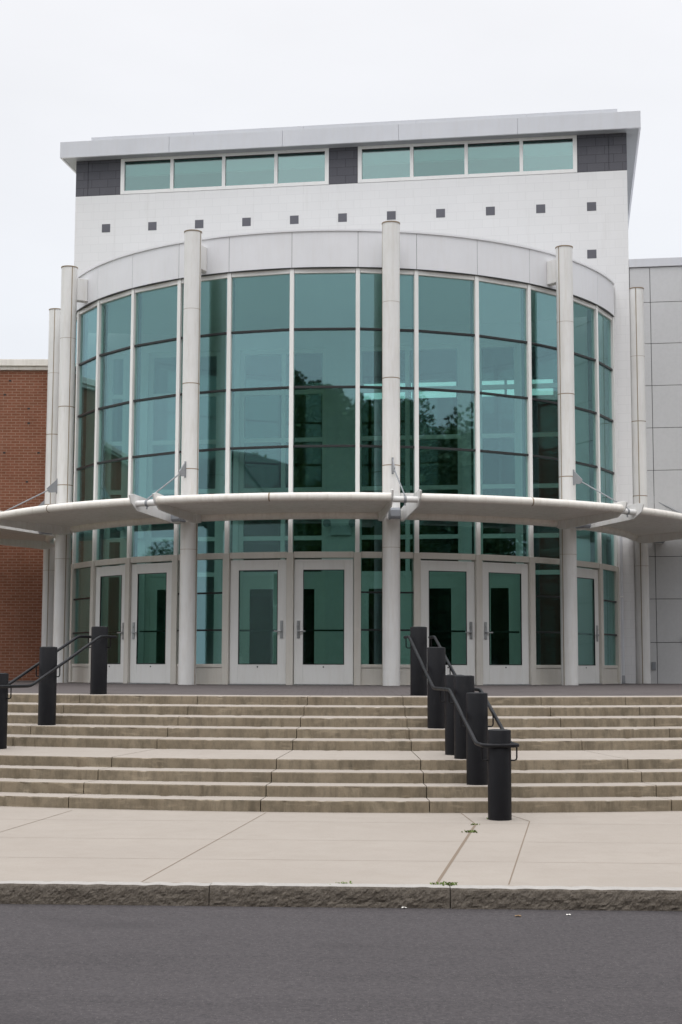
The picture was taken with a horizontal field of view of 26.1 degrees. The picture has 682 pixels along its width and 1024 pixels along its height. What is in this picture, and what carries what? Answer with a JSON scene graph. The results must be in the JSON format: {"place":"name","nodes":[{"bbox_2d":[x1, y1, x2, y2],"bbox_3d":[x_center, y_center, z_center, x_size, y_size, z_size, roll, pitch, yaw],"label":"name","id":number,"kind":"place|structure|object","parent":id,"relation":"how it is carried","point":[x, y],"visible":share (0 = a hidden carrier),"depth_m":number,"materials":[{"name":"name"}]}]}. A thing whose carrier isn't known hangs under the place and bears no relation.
{"place":"outdoors","nodes":[
{"label":"outdoors","id":0,"kind":"place"},
{"bbox_2d":[0,904,681,1023],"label":"road","id":1,"kind":"structure","parent":0,"point":[106,964],"depth_m":8.89,"materials":[{"name":"grey asphalt"}]},
{"bbox_2d":[0,881,681,910],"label":"kerb","id":2,"kind":"structure","parent":1,"relation":"on","point":[336,895],"depth_m":11.05,"materials":[{"name":"concrete"}]},
{"bbox_2d":[436,882,457,885],"bbox_3d":[0.807,2.823,11.185,0.147,0.026,0.144,4,-7,-32],"label":"weed","id":3,"kind":"object","parent":2,"relation":"on","point":[450,883],"visible":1,"depth_m":11.18,"materials":[{"name":"green plant"}]},
{"bbox_2d":[0,806,681,886],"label":"sidewalk","id":4,"kind":"structure","parent":0,"point":[617,849],"depth_m":13.22,"materials":[{"name":"concrete"}]},
{"bbox_2d":[0,0,681,399],"label":"sky","id":5,"kind":"structure","parent":0,"point":[71,70],"materials":[{"name":"white"}]},
{"bbox_2d":[8,681,681,695],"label":"plaza","id":6,"kind":"structure","parent":0,"point":[629,689],"depth_m":24.60,"materials":[{"name":"grey concrete"}]},
{"bbox_2d":[0,221,681,685],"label":"entrance rotunda","id":7,"kind":"structure","parent":6,"relation":"on","point":[388,279],"depth_m":29.70,"materials":[{"name":"paint"}]},
{"bbox_2d":[95,565,124,682],"bbox_3d":[-4.776,2.328,30.606,0.169,2.410,1.147,6,-8,-42],"label":"door","id":8,"kind":"structure","parent":7,"relation":"in","point":[114,670],"depth_m":30.47,"materials":[{"name":"paint"}]},
{"bbox_2d":[130,562,171,682],"bbox_3d":[-3.815,2.241,29.745,1.147,2.410,0.169,-4,-7,36],"label":"door","id":9,"kind":"structure","parent":7,"relation":"in","point":[139,672],"depth_m":29.75,"materials":[{"name":"paint"}]},
{"bbox_2d":[171,515,185,522],"bbox_3d":[-3.144,0.092,28.522,0.196,0.227,0.268,-3,-7,25],"label":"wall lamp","id":10,"kind":"object","parent":7,"relation":"attached to","point":[174,519],"visible":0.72,"depth_m":28.42,"materials":[{"name":"grey metal"}]},
{"bbox_2d":[229,560,286,683],"bbox_3d":[-1.612,2.138,28.701,1.147,2.410,0.169,-1,-6,15],"label":"door","id":11,"kind":"structure","parent":7,"relation":"in","point":[238,673],"depth_m":28.66,"materials":[{"name":"paint"}]},
{"bbox_2d":[294,559,352,683],"bbox_3d":[-0.335,2.123,28.523,1.148,2.410,0.174,0,-6,0],"label":"door","id":12,"kind":"structure","parent":7,"relation":"in","point":[303,673],"depth_m":28.46,"materials":[{"name":"paint"}]},
{"bbox_2d":[388,508,400,519],"bbox_3d":[1.014,0.036,27.870,0.196,0.227,0.268,1,-6,-8],"label":"wall lamp","id":13,"kind":"object","parent":7,"relation":"attached to","point":[394,513],"visible":0.91,"depth_m":27.75,"materials":[{"name":"grey metal"}]},
{"bbox_2d":[421,560,474,684],"bbox_3d":[2.083,2.161,28.821,1.147,2.410,0.169,2,-6,-18],"label":"door","id":14,"kind":"structure","parent":7,"relation":"in","point":[468,668],"depth_m":28.88,"materials":[{"name":"paint"}]},
{"bbox_2d":[482,562,528,683],"bbox_3d":[3.263,2.219,29.346,1.147,2.410,0.169,4,-7,-30],"label":"door","id":15,"kind":"structure","parent":7,"relation":"in","point":[492,673],"depth_m":29.33,"materials":[{"name":"paint"}]},
{"bbox_2d":[575,524,590,528],"bbox_3d":[4.855,0.226,29.580,0.196,0.227,0.268,5,-8,-40],"label":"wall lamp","id":16,"kind":"object","parent":7,"relation":"attached to","point":[585,526],"visible":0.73,"depth_m":29.49,"materials":[{"name":"grey metal"}]},
{"bbox_2d":[577,568,599,683],"bbox_3d":[5.114,2.390,30.927,0.169,2.410,1.147,-5,-8,38],"label":"door","id":17,"kind":"structure","parent":7,"relation":"in","point":[587,674],"depth_m":31.18,"materials":[{"name":"paint"}]},
{"bbox_2d":[620,536,624,683],"bbox_3d":[6.221,1.999,32.734,0.130,3.600,0.132,-1,-6,10],"label":"downspout","id":18,"kind":"object","parent":7,"relation":"attached to","point":[622,611],"visible":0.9,"depth_m":32.67,"materials":[{"name":"grey metal"}]},
{"bbox_2d":[60,109,640,695],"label":"school hall","id":19,"kind":"structure","parent":6,"relation":"on","point":[548,181],"depth_m":35.10,"materials":[{"name":"paint"}]},
{"bbox_2d":[116,525,148,538],"bbox_3d":[-4.905,0.448,34.859,0.790,0.365,0.198,-1,-6,9],"label":"emergency light","id":20,"kind":"object","parent":19,"relation":"attached to","point":[141,531],"visible":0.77,"depth_m":34.83,"materials":[{"name":"teal glass"}]},
{"bbox_2d":[120,156,171,194],"bbox_3d":[-4.728,-8.195,35.908,1.286,0.925,0.152,-1,-6,9],"label":"window","id":21,"kind":"structure","parent":19,"relation":"in","point":[123,191],"depth_m":35.87,"materials":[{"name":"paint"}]},
{"bbox_2d":[171,154,223,191],"bbox_3d":[-3.457,-8.212,35.709,1.286,0.925,0.152,-1,-6,9],"label":"window","id":22,"kind":"structure","parent":19,"relation":"in","point":[208,156],"depth_m":35.66,"materials":[{"name":"paint"}]},
{"bbox_2d":[223,151,275,189],"bbox_3d":[-2.187,-8.229,35.509,1.286,0.925,0.152,-1,-6,9],"label":"window","id":23,"kind":"structure","parent":19,"relation":"in","point":[266,153],"depth_m":35.45,"materials":[{"name":"paint"}]},
{"bbox_2d":[276,148,328,186],"bbox_3d":[-0.916,-8.246,35.310,1.286,0.925,0.152,-1,-6,9],"label":"window","id":24,"kind":"structure","parent":19,"relation":"in","point":[323,150],"depth_m":35.24,"materials":[{"name":"paint"}]},
{"bbox_2d":[323,519,354,534],"bbox_3d":[-0.015,0.352,34.096,0.790,0.365,0.198,-1,-6,9],"label":"emergency light","id":25,"kind":"object","parent":19,"relation":"attached to","point":[340,530],"visible":0.94,"depth_m":34.08,"materials":[{"name":"teal glass"}]},
{"bbox_2d":[362,382,404,399],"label":"rear window","id":26,"kind":"structure","parent":19,"relation":"in","point":[368,382],"depth_m":49.60,"materials":[{"name":"teal glass"}]},
{"bbox_2d":[358,144,411,182],"bbox_3d":[1.046,-8.273,35.003,1.286,0.925,0.152,-1,-6,9],"label":"window","id":27,"kind":"structure","parent":19,"relation":"in","point":[399,146],"depth_m":34.96,"materials":[{"name":"paint"}]},
{"bbox_2d":[410,380,456,398],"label":"rear window","id":28,"kind":"structure","parent":19,"relation":"in","point":[442,380],"depth_m":49.26,"materials":[{"name":"teal glass"}]},
{"bbox_2d":[412,141,465,180],"bbox_3d":[2.317,-8.290,34.804,1.286,0.925,0.152,-1,-6,9],"label":"window","id":29,"kind":"structure","parent":19,"relation":"in","point":[457,143],"depth_m":34.74,"materials":[{"name":"paint"}]},
{"bbox_2d":[466,138,520,177],"bbox_3d":[3.587,-8.307,34.605,1.286,0.925,0.152,-1,-6,9],"label":"window","id":30,"kind":"structure","parent":19,"relation":"in","point":[514,140],"depth_m":34.54,"materials":[{"name":"paint"}]},
{"bbox_2d":[482,379,505,396],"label":"rear window","id":31,"kind":"structure","parent":19,"relation":"in","point":[482,379],"depth_m":48.95,"materials":[{"name":"teal glass"}]},
{"bbox_2d":[506,377,553,395],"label":"rear window","id":32,"kind":"structure","parent":19,"relation":"in","point":[552,377],"depth_m":48.72,"materials":[{"name":"teal glass"}]},
{"bbox_2d":[521,135,576,174],"bbox_3d":[4.858,-8.324,34.405,1.286,0.925,0.152,-1,-6,9],"label":"window","id":33,"kind":"structure","parent":19,"relation":"in","point":[572,137],"depth_m":34.32,"materials":[{"name":"paint"}]},
{"bbox_2d":[576,530,589,535],"bbox_3d":[5.398,0.358,33.239,0.790,0.365,0.198,-1,-6,9],"label":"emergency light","id":34,"kind":"object","parent":19,"relation":"attached to","point":[582,533],"visible":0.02,"depth_m":33.23,"materials":[{"name":"teal glass"}]},
{"bbox_2d":[629,257,681,683],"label":"panel wing","id":35,"kind":"structure","parent":6,"relation":"on","point":[659,280],"depth_m":33.30,"materials":[{"name":"grey metal"}]},
{"bbox_2d":[651,662,655,669],"bbox_3d":[6.959,3.426,32.796,0.100,0.180,0.031,-1,-6,9],"label":"electrical outlet","id":36,"kind":"object","parent":35,"relation":"attached to","point":[653,665],"visible":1,"depth_m":32.78,"materials":[{"name":"grey metal"}]},
{"label":"ground","id":37,"kind":"structure","parent":0,"visible":0},
{"bbox_2d":[0,359,47,680],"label":"brick building","id":38,"kind":"structure","parent":37,"relation":"on","point":[23,402],"depth_m":35.91,"materials":[{"name":"brick"}]},
{"bbox_2d":[0,693,681,812],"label":"entrance steps","id":39,"kind":"structure","parent":37,"relation":"on","point":[312,753],"depth_m":18.04,"materials":[{"name":"concrete"}]},
{"bbox_2d":[0,626,116,748],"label":"stair handrail","id":40,"kind":"object","parent":39,"relation":"on","point":[99,636],"visible":0.92,"depth_m":20.43,"materials":[{"name":"black metal"}]},
{"bbox_2d":[403,627,518,820],"bbox_3d":[1.395,2.471,18.462,0.412,2.223,6.390,1,-6,-5],"label":"stair handrail","id":41,"kind":"object","parent":39,"relation":"on","point":[458,706],"visible":0.96,"depth_m":17.41,"materials":[{"name":"black metal"}]}
]}

